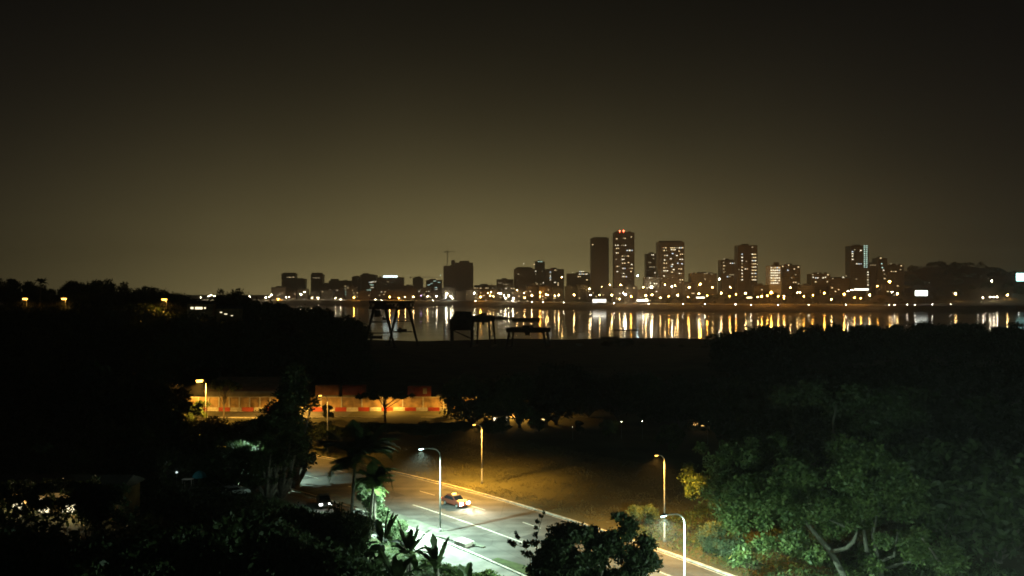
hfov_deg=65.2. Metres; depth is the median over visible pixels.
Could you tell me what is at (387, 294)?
block
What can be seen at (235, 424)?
tree
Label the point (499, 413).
guard hut
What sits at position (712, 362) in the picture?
tree
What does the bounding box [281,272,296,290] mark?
office block
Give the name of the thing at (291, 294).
block
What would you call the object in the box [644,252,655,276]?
office block
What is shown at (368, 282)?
office block
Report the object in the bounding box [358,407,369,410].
road barrier
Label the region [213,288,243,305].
tree
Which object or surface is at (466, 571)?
banana plant
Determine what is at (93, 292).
tree
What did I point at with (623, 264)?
office block
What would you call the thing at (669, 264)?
office block
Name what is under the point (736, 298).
tree
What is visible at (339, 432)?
tree
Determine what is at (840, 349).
tree
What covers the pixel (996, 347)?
tree
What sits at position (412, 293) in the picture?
block
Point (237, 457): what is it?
tree
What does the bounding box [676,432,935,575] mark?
rain tree
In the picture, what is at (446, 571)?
bush
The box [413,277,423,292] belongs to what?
office block
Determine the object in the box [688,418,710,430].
guard hut
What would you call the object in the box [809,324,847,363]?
tree
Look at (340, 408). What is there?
road barrier
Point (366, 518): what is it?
bush
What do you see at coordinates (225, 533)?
tree
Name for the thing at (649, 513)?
roadside bush
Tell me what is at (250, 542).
tree
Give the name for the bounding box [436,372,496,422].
tree
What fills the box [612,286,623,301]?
block
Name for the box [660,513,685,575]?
street lamp
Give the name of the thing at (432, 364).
ground
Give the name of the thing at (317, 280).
office block
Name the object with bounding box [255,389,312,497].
column tree
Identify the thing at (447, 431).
shrub
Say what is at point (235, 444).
tree
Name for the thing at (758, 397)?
tree
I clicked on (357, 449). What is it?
palm tree
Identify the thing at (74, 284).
tree
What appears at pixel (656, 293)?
block
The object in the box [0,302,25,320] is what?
tree
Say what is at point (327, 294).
block
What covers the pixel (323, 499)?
parked car
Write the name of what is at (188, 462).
tree
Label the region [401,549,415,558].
bush
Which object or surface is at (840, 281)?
office block
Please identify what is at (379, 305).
gantry crane
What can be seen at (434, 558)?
banana plant
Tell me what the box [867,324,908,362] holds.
tree
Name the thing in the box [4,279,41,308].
tree
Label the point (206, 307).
hill house
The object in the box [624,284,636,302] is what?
block
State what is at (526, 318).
barge
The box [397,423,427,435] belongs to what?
shrub
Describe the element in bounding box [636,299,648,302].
shelter
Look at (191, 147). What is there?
sky
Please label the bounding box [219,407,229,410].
road barrier
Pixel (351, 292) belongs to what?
block
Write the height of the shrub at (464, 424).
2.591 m
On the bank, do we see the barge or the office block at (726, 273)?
the office block at (726, 273)
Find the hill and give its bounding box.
[904,265,1023,305]
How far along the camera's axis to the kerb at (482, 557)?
92.96 m
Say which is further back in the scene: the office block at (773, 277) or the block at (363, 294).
the block at (363, 294)
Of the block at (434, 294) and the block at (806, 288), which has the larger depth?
the block at (434, 294)
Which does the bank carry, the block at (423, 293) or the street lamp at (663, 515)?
the block at (423, 293)
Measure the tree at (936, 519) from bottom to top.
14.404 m
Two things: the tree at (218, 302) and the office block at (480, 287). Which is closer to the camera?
the tree at (218, 302)
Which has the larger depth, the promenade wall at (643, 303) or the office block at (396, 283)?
the office block at (396, 283)
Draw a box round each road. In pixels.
[220,412,573,416]
[300,456,727,575]
[306,300,698,304]
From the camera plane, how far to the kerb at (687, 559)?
108.57 m
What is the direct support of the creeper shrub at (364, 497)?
on the ground at (432, 364)
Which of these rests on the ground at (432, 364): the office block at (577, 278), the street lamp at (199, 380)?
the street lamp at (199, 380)
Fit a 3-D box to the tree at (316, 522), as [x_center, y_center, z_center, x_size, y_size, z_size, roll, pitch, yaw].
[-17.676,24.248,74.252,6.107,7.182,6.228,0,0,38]
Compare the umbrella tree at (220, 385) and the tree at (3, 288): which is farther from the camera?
the tree at (3, 288)
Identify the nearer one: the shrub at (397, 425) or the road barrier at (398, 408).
the shrub at (397, 425)
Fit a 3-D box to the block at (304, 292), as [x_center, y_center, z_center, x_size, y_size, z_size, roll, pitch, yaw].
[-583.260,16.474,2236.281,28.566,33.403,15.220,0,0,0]
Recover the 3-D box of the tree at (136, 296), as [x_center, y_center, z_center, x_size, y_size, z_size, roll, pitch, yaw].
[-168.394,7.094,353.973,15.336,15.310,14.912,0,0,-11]
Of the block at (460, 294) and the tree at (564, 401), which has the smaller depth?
the tree at (564, 401)
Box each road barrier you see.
[207,407,218,410]
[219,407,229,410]
[230,407,241,410]
[242,407,253,410]
[335,407,346,410]
[346,407,357,410]
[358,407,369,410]
[370,407,380,410]
[381,407,392,410]
[393,407,404,410]
[405,407,415,410]
[416,407,426,410]
[428,407,439,410]
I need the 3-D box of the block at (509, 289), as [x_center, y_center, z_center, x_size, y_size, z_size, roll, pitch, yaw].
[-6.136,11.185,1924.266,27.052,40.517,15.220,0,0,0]
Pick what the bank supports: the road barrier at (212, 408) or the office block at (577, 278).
the office block at (577, 278)
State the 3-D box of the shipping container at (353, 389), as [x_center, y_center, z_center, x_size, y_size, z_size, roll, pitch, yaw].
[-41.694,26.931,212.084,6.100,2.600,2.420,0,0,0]
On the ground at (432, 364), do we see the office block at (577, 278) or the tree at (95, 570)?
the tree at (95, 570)
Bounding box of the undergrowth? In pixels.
[154,488,449,575]
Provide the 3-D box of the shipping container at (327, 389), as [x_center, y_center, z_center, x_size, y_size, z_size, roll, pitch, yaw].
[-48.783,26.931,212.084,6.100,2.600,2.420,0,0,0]
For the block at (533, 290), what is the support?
on the bank
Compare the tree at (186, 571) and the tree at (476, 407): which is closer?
the tree at (186, 571)
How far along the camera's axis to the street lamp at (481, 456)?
124.83 m
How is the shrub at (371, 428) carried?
on the ground at (432, 364)
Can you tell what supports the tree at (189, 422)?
on the ground at (432, 364)
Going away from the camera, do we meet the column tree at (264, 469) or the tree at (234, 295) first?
the column tree at (264, 469)
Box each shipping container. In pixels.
[315,385,339,394]
[315,394,339,396]
[342,385,366,394]
[407,385,430,395]
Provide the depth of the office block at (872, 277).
1637.28 m
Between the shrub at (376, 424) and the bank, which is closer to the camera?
the shrub at (376, 424)
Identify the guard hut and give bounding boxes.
[490,410,510,425]
[529,411,549,427]
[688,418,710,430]
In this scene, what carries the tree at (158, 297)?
on the ground at (432, 364)
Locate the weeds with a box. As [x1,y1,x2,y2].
[636,500,1020,575]
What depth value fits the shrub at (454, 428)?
168.35 m
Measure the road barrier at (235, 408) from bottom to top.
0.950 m
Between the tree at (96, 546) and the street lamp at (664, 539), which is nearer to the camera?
the tree at (96, 546)
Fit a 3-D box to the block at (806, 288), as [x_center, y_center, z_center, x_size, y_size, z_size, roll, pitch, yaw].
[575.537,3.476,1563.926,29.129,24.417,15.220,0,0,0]
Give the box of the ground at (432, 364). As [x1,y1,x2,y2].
[0,306,1023,575]
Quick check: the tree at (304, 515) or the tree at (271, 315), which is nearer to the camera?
the tree at (304, 515)
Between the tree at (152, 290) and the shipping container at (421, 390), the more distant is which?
the tree at (152, 290)
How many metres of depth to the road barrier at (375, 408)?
199.54 m
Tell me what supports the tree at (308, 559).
on the ground at (432, 364)
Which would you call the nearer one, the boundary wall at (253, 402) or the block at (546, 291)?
the boundary wall at (253, 402)
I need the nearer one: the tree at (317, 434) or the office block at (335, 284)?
the tree at (317, 434)
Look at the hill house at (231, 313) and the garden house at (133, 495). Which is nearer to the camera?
the garden house at (133, 495)
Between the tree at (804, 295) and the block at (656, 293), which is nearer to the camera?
the tree at (804, 295)
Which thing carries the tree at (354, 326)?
on the ground at (432, 364)
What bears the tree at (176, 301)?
on the ground at (432, 364)
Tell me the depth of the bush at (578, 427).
167.60 m
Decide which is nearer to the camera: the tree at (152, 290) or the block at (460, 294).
the tree at (152, 290)
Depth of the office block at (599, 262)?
1766.20 m
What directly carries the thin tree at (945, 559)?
on the ground at (432, 364)
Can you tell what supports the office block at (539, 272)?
on the bank
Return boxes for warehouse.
[203,377,306,396]
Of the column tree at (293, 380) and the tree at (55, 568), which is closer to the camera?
the tree at (55, 568)
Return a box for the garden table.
[182,478,193,485]
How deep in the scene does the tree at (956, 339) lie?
258.04 m
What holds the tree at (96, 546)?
on the ground at (432, 364)
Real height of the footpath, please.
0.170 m
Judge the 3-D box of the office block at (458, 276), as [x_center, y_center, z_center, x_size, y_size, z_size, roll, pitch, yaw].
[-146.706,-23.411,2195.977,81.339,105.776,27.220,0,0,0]
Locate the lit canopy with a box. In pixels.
[853,288,868,303]
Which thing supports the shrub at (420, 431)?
on the ground at (432, 364)
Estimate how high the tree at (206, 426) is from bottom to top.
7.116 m
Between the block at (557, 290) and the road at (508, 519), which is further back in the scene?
the block at (557, 290)
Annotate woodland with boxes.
[873,260,1023,297]
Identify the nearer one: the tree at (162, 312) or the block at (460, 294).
the tree at (162, 312)
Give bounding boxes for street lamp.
[196,379,205,419]
[318,395,327,434]
[418,448,441,531]
[472,424,482,483]
[655,454,665,541]
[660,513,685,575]
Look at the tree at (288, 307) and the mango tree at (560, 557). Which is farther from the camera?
the tree at (288, 307)
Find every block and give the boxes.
[271,286,286,298]
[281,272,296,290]
[287,290,296,298]
[295,278,306,297]
[298,288,308,298]
[310,290,320,299]
[311,273,324,290]
[321,289,333,299]
[322,283,328,289]
[329,279,351,297]
[334,287,344,299]
[346,285,357,299]
[352,276,361,290]
[357,290,370,299]
[360,273,377,290]
[371,289,380,298]
[377,276,404,290]
[381,289,395,299]
[395,290,406,299]
[403,284,413,290]
[407,288,417,299]
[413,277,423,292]
[418,287,430,299]
[426,275,441,290]
[429,290,441,299]
[442,286,454,299]
[443,260,473,297]
[456,290,465,299]
[466,289,479,299]
[474,284,495,290]
[477,289,490,300]
[491,289,503,300]
[496,278,512,289]
[504,284,514,300]
[514,264,534,289]
[514,288,526,300]
[526,284,538,300]
[535,260,544,285]
[539,285,552,300]
[545,268,563,298]
[553,286,562,301]
[564,285,575,301]
[566,271,589,298]
[577,284,587,301]
[587,288,599,301]
[590,237,608,289]
[600,285,612,301]
[612,230,634,287]
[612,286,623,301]
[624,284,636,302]
[637,288,647,302]
[643,276,658,289]
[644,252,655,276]
[648,288,661,302]
[656,241,683,298]
[681,282,694,296]
[688,272,716,295]
[718,258,733,294]
[734,244,756,294]
[752,283,768,294]
[765,262,780,294]
[779,264,799,294]
[798,284,814,294]
[806,272,829,294]
[826,284,844,294]
[830,277,849,294]
[845,244,868,294]
[869,262,875,292]
[872,257,886,294]
[882,283,900,294]
[887,261,903,291]
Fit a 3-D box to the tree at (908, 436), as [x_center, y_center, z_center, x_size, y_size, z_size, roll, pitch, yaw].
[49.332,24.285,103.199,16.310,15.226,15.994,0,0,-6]
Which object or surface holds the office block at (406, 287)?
on the bank
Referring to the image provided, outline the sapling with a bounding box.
[507,510,544,574]
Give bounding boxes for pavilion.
[592,299,605,302]
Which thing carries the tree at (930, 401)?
on the ground at (432, 364)
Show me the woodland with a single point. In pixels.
(941, 263)
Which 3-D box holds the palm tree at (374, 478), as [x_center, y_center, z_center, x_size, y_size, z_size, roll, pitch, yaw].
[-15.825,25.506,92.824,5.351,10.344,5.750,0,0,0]
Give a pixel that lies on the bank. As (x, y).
(846, 299)
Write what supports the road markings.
on the road at (508, 519)
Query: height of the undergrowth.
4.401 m
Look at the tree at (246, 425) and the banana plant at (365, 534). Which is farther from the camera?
the tree at (246, 425)
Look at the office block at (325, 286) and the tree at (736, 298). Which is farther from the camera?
the office block at (325, 286)
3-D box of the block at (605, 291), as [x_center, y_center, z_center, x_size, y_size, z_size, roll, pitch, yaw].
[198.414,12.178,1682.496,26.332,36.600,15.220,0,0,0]
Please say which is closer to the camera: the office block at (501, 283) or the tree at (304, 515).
the tree at (304, 515)
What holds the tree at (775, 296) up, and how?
on the bank
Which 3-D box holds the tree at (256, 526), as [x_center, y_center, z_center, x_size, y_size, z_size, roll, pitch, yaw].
[-18.099,21.831,61.478,7.586,8.921,7.736,0,0,44]
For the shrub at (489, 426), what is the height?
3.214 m
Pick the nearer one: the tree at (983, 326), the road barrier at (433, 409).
the road barrier at (433, 409)
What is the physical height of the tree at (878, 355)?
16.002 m
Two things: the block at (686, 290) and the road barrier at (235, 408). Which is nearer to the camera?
the road barrier at (235, 408)
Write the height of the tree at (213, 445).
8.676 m
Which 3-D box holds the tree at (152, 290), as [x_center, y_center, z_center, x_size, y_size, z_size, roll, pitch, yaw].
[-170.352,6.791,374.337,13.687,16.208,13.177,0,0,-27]
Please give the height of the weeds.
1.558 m
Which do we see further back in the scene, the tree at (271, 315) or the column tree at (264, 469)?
the tree at (271, 315)
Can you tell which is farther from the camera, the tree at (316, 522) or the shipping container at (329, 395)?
the shipping container at (329, 395)
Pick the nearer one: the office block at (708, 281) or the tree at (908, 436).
the tree at (908, 436)
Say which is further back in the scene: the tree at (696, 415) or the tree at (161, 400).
the tree at (696, 415)
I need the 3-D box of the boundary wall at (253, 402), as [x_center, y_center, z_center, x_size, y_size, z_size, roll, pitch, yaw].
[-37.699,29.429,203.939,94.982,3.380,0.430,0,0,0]
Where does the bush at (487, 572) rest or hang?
on the ground at (432, 364)
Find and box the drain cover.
[453,537,473,547]
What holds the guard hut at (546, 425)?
on the ground at (432, 364)
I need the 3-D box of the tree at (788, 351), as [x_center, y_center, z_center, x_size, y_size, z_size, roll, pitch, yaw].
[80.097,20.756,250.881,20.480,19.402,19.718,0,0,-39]
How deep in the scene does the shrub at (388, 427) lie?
168.39 m
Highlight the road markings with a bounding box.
[306,457,724,575]
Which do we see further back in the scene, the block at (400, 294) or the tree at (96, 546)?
the block at (400, 294)
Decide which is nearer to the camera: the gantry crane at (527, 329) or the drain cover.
the drain cover
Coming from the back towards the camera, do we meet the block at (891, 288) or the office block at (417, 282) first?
the office block at (417, 282)
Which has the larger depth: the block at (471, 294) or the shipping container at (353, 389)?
the block at (471, 294)
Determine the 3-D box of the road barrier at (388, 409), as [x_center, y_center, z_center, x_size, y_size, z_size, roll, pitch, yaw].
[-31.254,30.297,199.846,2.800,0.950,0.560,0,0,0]
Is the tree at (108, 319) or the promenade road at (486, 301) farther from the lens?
the promenade road at (486, 301)
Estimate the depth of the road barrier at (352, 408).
199.50 m
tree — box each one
[0,278,20,303]
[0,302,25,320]
[0,547,115,575]
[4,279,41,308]
[27,284,46,307]
[35,277,48,306]
[36,288,67,309]
[49,531,132,575]
[56,279,84,305]
[57,280,108,310]
[60,534,183,575]
[65,556,111,575]
[73,475,113,530]
[84,279,112,300]
[84,302,163,328]
[100,281,128,306]
[101,524,229,575]
[106,376,206,438]
[114,288,150,309]
[115,307,183,330]
[139,511,246,575]
[142,285,159,305]
[148,289,173,313]
[153,443,213,487]
[160,293,193,314]
[163,431,228,485]
[171,298,202,314]
[184,518,306,575]
[187,415,238,443]
[187,418,200,438]
[193,440,257,483]
[201,298,235,325]
[210,378,242,417]
[212,440,295,490]
[212,562,276,575]
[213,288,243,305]
[215,418,246,446]
[228,292,262,317]
[228,420,255,441]
[228,504,309,536]
[236,298,295,338]
[237,513,324,556]
[239,406,295,501]
[242,418,310,432]
[244,537,363,575]
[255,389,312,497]
[268,502,333,531]
[275,361,320,488]
[278,302,294,321]
[284,306,325,339]
[298,512,353,544]
[299,304,334,328]
[299,308,352,344]
[306,420,337,442]
[307,420,400,511]
[307,552,394,575]
[310,517,372,557]
[324,312,366,350]
[331,426,346,440]
[336,569,376,575]
[352,324,374,353]
[354,389,416,421]
[355,461,398,540]
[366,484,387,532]
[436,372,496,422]
[476,375,511,413]
[490,371,551,427]
[522,511,663,575]
[524,361,592,424]
[600,341,612,346]
[612,338,634,347]
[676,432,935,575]
[683,376,722,436]
[703,330,771,374]
[707,336,730,375]
[717,375,827,462]
[726,322,794,369]
[731,296,740,302]
[746,393,855,471]
[757,325,808,369]
[766,378,937,464]
[771,292,778,298]
[789,293,799,297]
[790,326,827,366]
[799,293,809,298]
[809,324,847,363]
[819,322,877,367]
[825,423,957,522]
[839,518,971,575]
[845,324,890,365]
[853,383,994,450]
[857,292,865,298]
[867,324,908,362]
[877,322,933,364]
[881,434,1021,547]
[903,437,1023,566]
[908,321,950,360]
[925,323,971,365]
[947,322,989,362]
[966,324,1017,365]
[988,326,1023,360]
[1005,321,1023,362]
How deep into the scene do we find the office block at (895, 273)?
1647.28 m
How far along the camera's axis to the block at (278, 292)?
2235.50 m
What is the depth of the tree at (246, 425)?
148.96 m
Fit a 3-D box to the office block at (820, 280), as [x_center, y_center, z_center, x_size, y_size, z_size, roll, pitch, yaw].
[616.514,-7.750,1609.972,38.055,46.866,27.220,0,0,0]
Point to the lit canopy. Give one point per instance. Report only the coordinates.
(856, 289)
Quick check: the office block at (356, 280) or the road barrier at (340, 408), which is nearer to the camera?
the road barrier at (340, 408)
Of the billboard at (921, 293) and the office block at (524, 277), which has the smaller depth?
the billboard at (921, 293)
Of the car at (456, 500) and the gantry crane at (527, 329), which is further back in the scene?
the gantry crane at (527, 329)
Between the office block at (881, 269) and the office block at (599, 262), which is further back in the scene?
the office block at (599, 262)
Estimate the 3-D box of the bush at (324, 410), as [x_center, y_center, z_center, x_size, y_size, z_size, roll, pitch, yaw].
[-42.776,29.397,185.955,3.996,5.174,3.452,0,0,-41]
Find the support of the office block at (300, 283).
on the bank
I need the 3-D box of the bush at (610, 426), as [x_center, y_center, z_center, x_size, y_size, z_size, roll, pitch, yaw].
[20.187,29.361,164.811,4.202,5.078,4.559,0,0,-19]
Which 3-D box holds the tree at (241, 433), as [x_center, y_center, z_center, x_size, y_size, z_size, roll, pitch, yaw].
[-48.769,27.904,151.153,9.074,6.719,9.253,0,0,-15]
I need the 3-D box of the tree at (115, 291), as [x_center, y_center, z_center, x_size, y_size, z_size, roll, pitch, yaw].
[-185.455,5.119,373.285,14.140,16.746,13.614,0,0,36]
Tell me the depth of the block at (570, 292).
1758.25 m
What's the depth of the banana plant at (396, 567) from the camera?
70.19 m
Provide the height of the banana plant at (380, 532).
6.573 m
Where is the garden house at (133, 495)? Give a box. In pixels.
[0,475,145,524]
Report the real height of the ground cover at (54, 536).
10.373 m
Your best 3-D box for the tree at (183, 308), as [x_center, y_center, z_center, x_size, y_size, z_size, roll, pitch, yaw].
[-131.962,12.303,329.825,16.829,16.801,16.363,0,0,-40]
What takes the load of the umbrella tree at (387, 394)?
on the ground at (432, 364)
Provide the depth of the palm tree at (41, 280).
329.89 m
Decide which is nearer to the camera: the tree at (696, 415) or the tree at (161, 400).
the tree at (161, 400)
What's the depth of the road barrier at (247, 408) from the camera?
199.68 m
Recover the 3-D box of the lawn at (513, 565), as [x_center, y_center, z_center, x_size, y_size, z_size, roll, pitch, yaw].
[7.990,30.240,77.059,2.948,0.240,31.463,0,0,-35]
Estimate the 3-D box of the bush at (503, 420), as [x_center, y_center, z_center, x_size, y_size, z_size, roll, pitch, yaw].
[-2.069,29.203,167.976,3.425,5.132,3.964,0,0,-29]
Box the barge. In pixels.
[512,317,539,319]
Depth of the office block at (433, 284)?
2252.99 m
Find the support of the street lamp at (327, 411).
on the ground at (432, 364)
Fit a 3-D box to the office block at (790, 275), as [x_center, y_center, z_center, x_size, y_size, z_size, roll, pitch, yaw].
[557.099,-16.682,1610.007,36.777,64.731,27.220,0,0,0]
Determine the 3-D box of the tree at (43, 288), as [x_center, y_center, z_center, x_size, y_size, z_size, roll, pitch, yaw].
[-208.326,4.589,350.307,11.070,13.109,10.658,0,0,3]
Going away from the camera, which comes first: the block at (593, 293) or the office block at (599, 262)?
the block at (593, 293)
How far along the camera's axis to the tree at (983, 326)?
266.49 m
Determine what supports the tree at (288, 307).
on the ground at (432, 364)
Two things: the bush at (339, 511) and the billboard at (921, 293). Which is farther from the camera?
the billboard at (921, 293)
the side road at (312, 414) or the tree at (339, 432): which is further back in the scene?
the side road at (312, 414)
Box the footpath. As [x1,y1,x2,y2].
[237,484,519,575]
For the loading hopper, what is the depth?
440.98 m
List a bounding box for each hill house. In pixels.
[186,301,216,316]
[215,306,243,321]
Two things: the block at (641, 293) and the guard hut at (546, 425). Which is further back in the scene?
the block at (641, 293)
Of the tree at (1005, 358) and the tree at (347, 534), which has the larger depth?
the tree at (1005, 358)
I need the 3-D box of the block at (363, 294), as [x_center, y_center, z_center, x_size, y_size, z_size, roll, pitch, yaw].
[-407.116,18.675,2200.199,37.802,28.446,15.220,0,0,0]
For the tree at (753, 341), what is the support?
on the ground at (432, 364)
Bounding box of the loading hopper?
[447,311,473,344]
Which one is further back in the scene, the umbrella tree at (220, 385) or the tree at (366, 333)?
the tree at (366, 333)
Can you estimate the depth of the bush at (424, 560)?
83.14 m
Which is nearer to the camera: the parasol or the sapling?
the sapling
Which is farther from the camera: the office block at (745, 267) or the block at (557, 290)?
the block at (557, 290)
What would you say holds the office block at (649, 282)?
on the bank
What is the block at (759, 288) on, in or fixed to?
on the bank
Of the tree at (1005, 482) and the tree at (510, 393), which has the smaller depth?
the tree at (1005, 482)
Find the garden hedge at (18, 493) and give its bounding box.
[0,477,136,530]
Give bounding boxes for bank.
[0,293,1023,311]
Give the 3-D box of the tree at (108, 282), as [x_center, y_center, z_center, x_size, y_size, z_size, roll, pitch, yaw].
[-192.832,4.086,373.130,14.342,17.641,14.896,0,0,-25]
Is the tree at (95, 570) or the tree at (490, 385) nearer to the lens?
the tree at (95, 570)
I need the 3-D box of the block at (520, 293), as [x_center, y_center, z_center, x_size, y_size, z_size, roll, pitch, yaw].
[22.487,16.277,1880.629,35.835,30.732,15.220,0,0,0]
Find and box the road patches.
[384,488,693,575]
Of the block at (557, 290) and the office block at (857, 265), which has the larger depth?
the block at (557, 290)
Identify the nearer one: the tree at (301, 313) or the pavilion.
the tree at (301, 313)
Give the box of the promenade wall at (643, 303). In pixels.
[202,299,957,304]
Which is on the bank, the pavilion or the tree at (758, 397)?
the pavilion
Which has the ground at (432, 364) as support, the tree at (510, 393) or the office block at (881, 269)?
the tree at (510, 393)
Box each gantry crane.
[368,299,420,347]
[470,313,496,347]
[503,325,552,348]
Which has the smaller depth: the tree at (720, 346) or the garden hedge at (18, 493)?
the garden hedge at (18, 493)
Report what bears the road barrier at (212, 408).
on the ground at (432, 364)
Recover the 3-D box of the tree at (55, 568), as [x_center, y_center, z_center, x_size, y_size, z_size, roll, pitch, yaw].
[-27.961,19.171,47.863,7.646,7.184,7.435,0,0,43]
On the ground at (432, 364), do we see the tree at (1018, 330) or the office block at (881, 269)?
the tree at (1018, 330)
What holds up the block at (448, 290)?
on the bank
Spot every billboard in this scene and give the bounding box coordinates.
[915,290,927,303]
[1016,273,1023,280]
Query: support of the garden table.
on the ground cover at (54, 536)
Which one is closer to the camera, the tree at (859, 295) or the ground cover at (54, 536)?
the ground cover at (54, 536)
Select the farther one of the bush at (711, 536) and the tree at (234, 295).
the tree at (234, 295)
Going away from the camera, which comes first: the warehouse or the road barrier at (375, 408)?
the road barrier at (375, 408)
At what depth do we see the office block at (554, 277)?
1902.34 m
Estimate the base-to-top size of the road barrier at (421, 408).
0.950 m
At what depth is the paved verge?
104.53 m
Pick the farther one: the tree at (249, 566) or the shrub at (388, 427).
the shrub at (388, 427)
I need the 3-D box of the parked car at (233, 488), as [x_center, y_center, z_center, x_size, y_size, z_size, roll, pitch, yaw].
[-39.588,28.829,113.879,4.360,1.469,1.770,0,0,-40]
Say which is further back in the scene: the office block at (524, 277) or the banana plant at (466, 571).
the office block at (524, 277)
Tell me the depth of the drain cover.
94.16 m
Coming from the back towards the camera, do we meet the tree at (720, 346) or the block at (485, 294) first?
the block at (485, 294)
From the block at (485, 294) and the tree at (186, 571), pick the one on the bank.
the block at (485, 294)
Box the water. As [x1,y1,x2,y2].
[0,304,1023,340]
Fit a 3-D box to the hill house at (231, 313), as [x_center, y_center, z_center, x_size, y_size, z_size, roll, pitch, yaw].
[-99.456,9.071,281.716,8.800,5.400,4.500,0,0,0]
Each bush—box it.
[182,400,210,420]
[318,501,374,538]
[322,404,333,418]
[347,510,374,541]
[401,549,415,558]
[418,557,432,570]
[439,562,465,575]
[472,569,503,575]
[494,416,511,433]
[524,409,550,430]
[574,420,584,433]
[598,419,618,436]
[625,503,659,523]
[693,520,744,559]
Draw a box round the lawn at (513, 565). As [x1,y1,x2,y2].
[492,558,527,574]
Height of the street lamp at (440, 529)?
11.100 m
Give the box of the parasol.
[192,470,206,478]
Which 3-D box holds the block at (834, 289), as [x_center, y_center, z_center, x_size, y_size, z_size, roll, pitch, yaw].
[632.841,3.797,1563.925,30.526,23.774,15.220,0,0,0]
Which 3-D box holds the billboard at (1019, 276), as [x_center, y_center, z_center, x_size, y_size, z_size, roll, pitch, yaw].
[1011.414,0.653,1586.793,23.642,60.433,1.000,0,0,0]
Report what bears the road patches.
on the road at (508, 519)
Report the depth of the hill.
1642.76 m
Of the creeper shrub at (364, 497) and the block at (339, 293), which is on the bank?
the block at (339, 293)
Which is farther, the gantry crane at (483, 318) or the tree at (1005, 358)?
the gantry crane at (483, 318)
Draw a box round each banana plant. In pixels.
[359,525,378,557]
[367,508,421,568]
[376,550,422,575]
[389,519,440,575]
[415,533,457,575]
[449,562,472,575]
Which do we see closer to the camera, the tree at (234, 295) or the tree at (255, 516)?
the tree at (255, 516)
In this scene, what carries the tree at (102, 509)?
on the ground at (432, 364)
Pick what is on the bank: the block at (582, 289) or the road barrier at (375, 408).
the block at (582, 289)
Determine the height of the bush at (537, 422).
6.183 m
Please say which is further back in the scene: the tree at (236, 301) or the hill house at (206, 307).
the tree at (236, 301)
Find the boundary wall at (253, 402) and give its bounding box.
[187,397,526,408]
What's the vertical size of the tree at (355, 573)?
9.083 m
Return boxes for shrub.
[348,421,379,431]
[350,477,408,547]
[363,421,385,432]
[376,422,396,432]
[390,423,405,432]
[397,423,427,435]
[406,420,448,436]
[426,422,457,435]
[448,422,462,431]
[455,420,475,431]
[467,424,480,431]
[472,420,508,434]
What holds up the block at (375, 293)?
on the bank
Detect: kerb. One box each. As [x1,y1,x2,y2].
[210,417,586,417]
[290,488,526,575]
[318,455,734,575]
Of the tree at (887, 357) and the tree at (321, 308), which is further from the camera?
the tree at (321, 308)
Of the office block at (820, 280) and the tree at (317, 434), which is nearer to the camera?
the tree at (317, 434)
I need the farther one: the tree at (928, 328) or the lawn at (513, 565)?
the tree at (928, 328)
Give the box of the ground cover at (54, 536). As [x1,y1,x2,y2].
[0,453,421,575]
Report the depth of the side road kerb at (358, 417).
189.48 m
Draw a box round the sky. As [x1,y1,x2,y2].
[0,0,1023,295]
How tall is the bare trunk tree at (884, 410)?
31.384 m
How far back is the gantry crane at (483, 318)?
425.31 m
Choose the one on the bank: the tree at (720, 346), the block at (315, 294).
the block at (315, 294)
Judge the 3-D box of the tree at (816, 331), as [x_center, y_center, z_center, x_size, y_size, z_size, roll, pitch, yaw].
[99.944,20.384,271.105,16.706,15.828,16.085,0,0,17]
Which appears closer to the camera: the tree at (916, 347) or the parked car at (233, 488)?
the parked car at (233, 488)
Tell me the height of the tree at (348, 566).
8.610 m
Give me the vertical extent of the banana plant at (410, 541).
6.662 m
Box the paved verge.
[296,484,484,547]
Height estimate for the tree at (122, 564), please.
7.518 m
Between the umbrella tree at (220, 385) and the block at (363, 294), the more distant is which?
the block at (363, 294)
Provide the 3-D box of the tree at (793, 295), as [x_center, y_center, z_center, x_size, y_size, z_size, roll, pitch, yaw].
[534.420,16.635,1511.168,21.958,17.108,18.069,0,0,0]
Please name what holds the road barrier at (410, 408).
on the ground at (432, 364)
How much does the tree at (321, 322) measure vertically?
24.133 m
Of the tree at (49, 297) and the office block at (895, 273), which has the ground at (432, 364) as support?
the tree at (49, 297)
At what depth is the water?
956.03 m
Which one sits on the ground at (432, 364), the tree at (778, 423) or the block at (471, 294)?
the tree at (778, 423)
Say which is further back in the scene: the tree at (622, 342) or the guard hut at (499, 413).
the tree at (622, 342)
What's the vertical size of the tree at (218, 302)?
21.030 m
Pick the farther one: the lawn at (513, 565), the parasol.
the parasol
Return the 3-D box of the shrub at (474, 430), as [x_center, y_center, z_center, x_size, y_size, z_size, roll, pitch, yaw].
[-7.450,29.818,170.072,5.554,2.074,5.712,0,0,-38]
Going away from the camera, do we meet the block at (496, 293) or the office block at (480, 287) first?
the block at (496, 293)
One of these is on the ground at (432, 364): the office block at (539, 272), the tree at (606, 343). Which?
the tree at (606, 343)
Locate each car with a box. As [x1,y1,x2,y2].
[220,485,250,494]
[316,493,331,507]
[441,493,469,507]

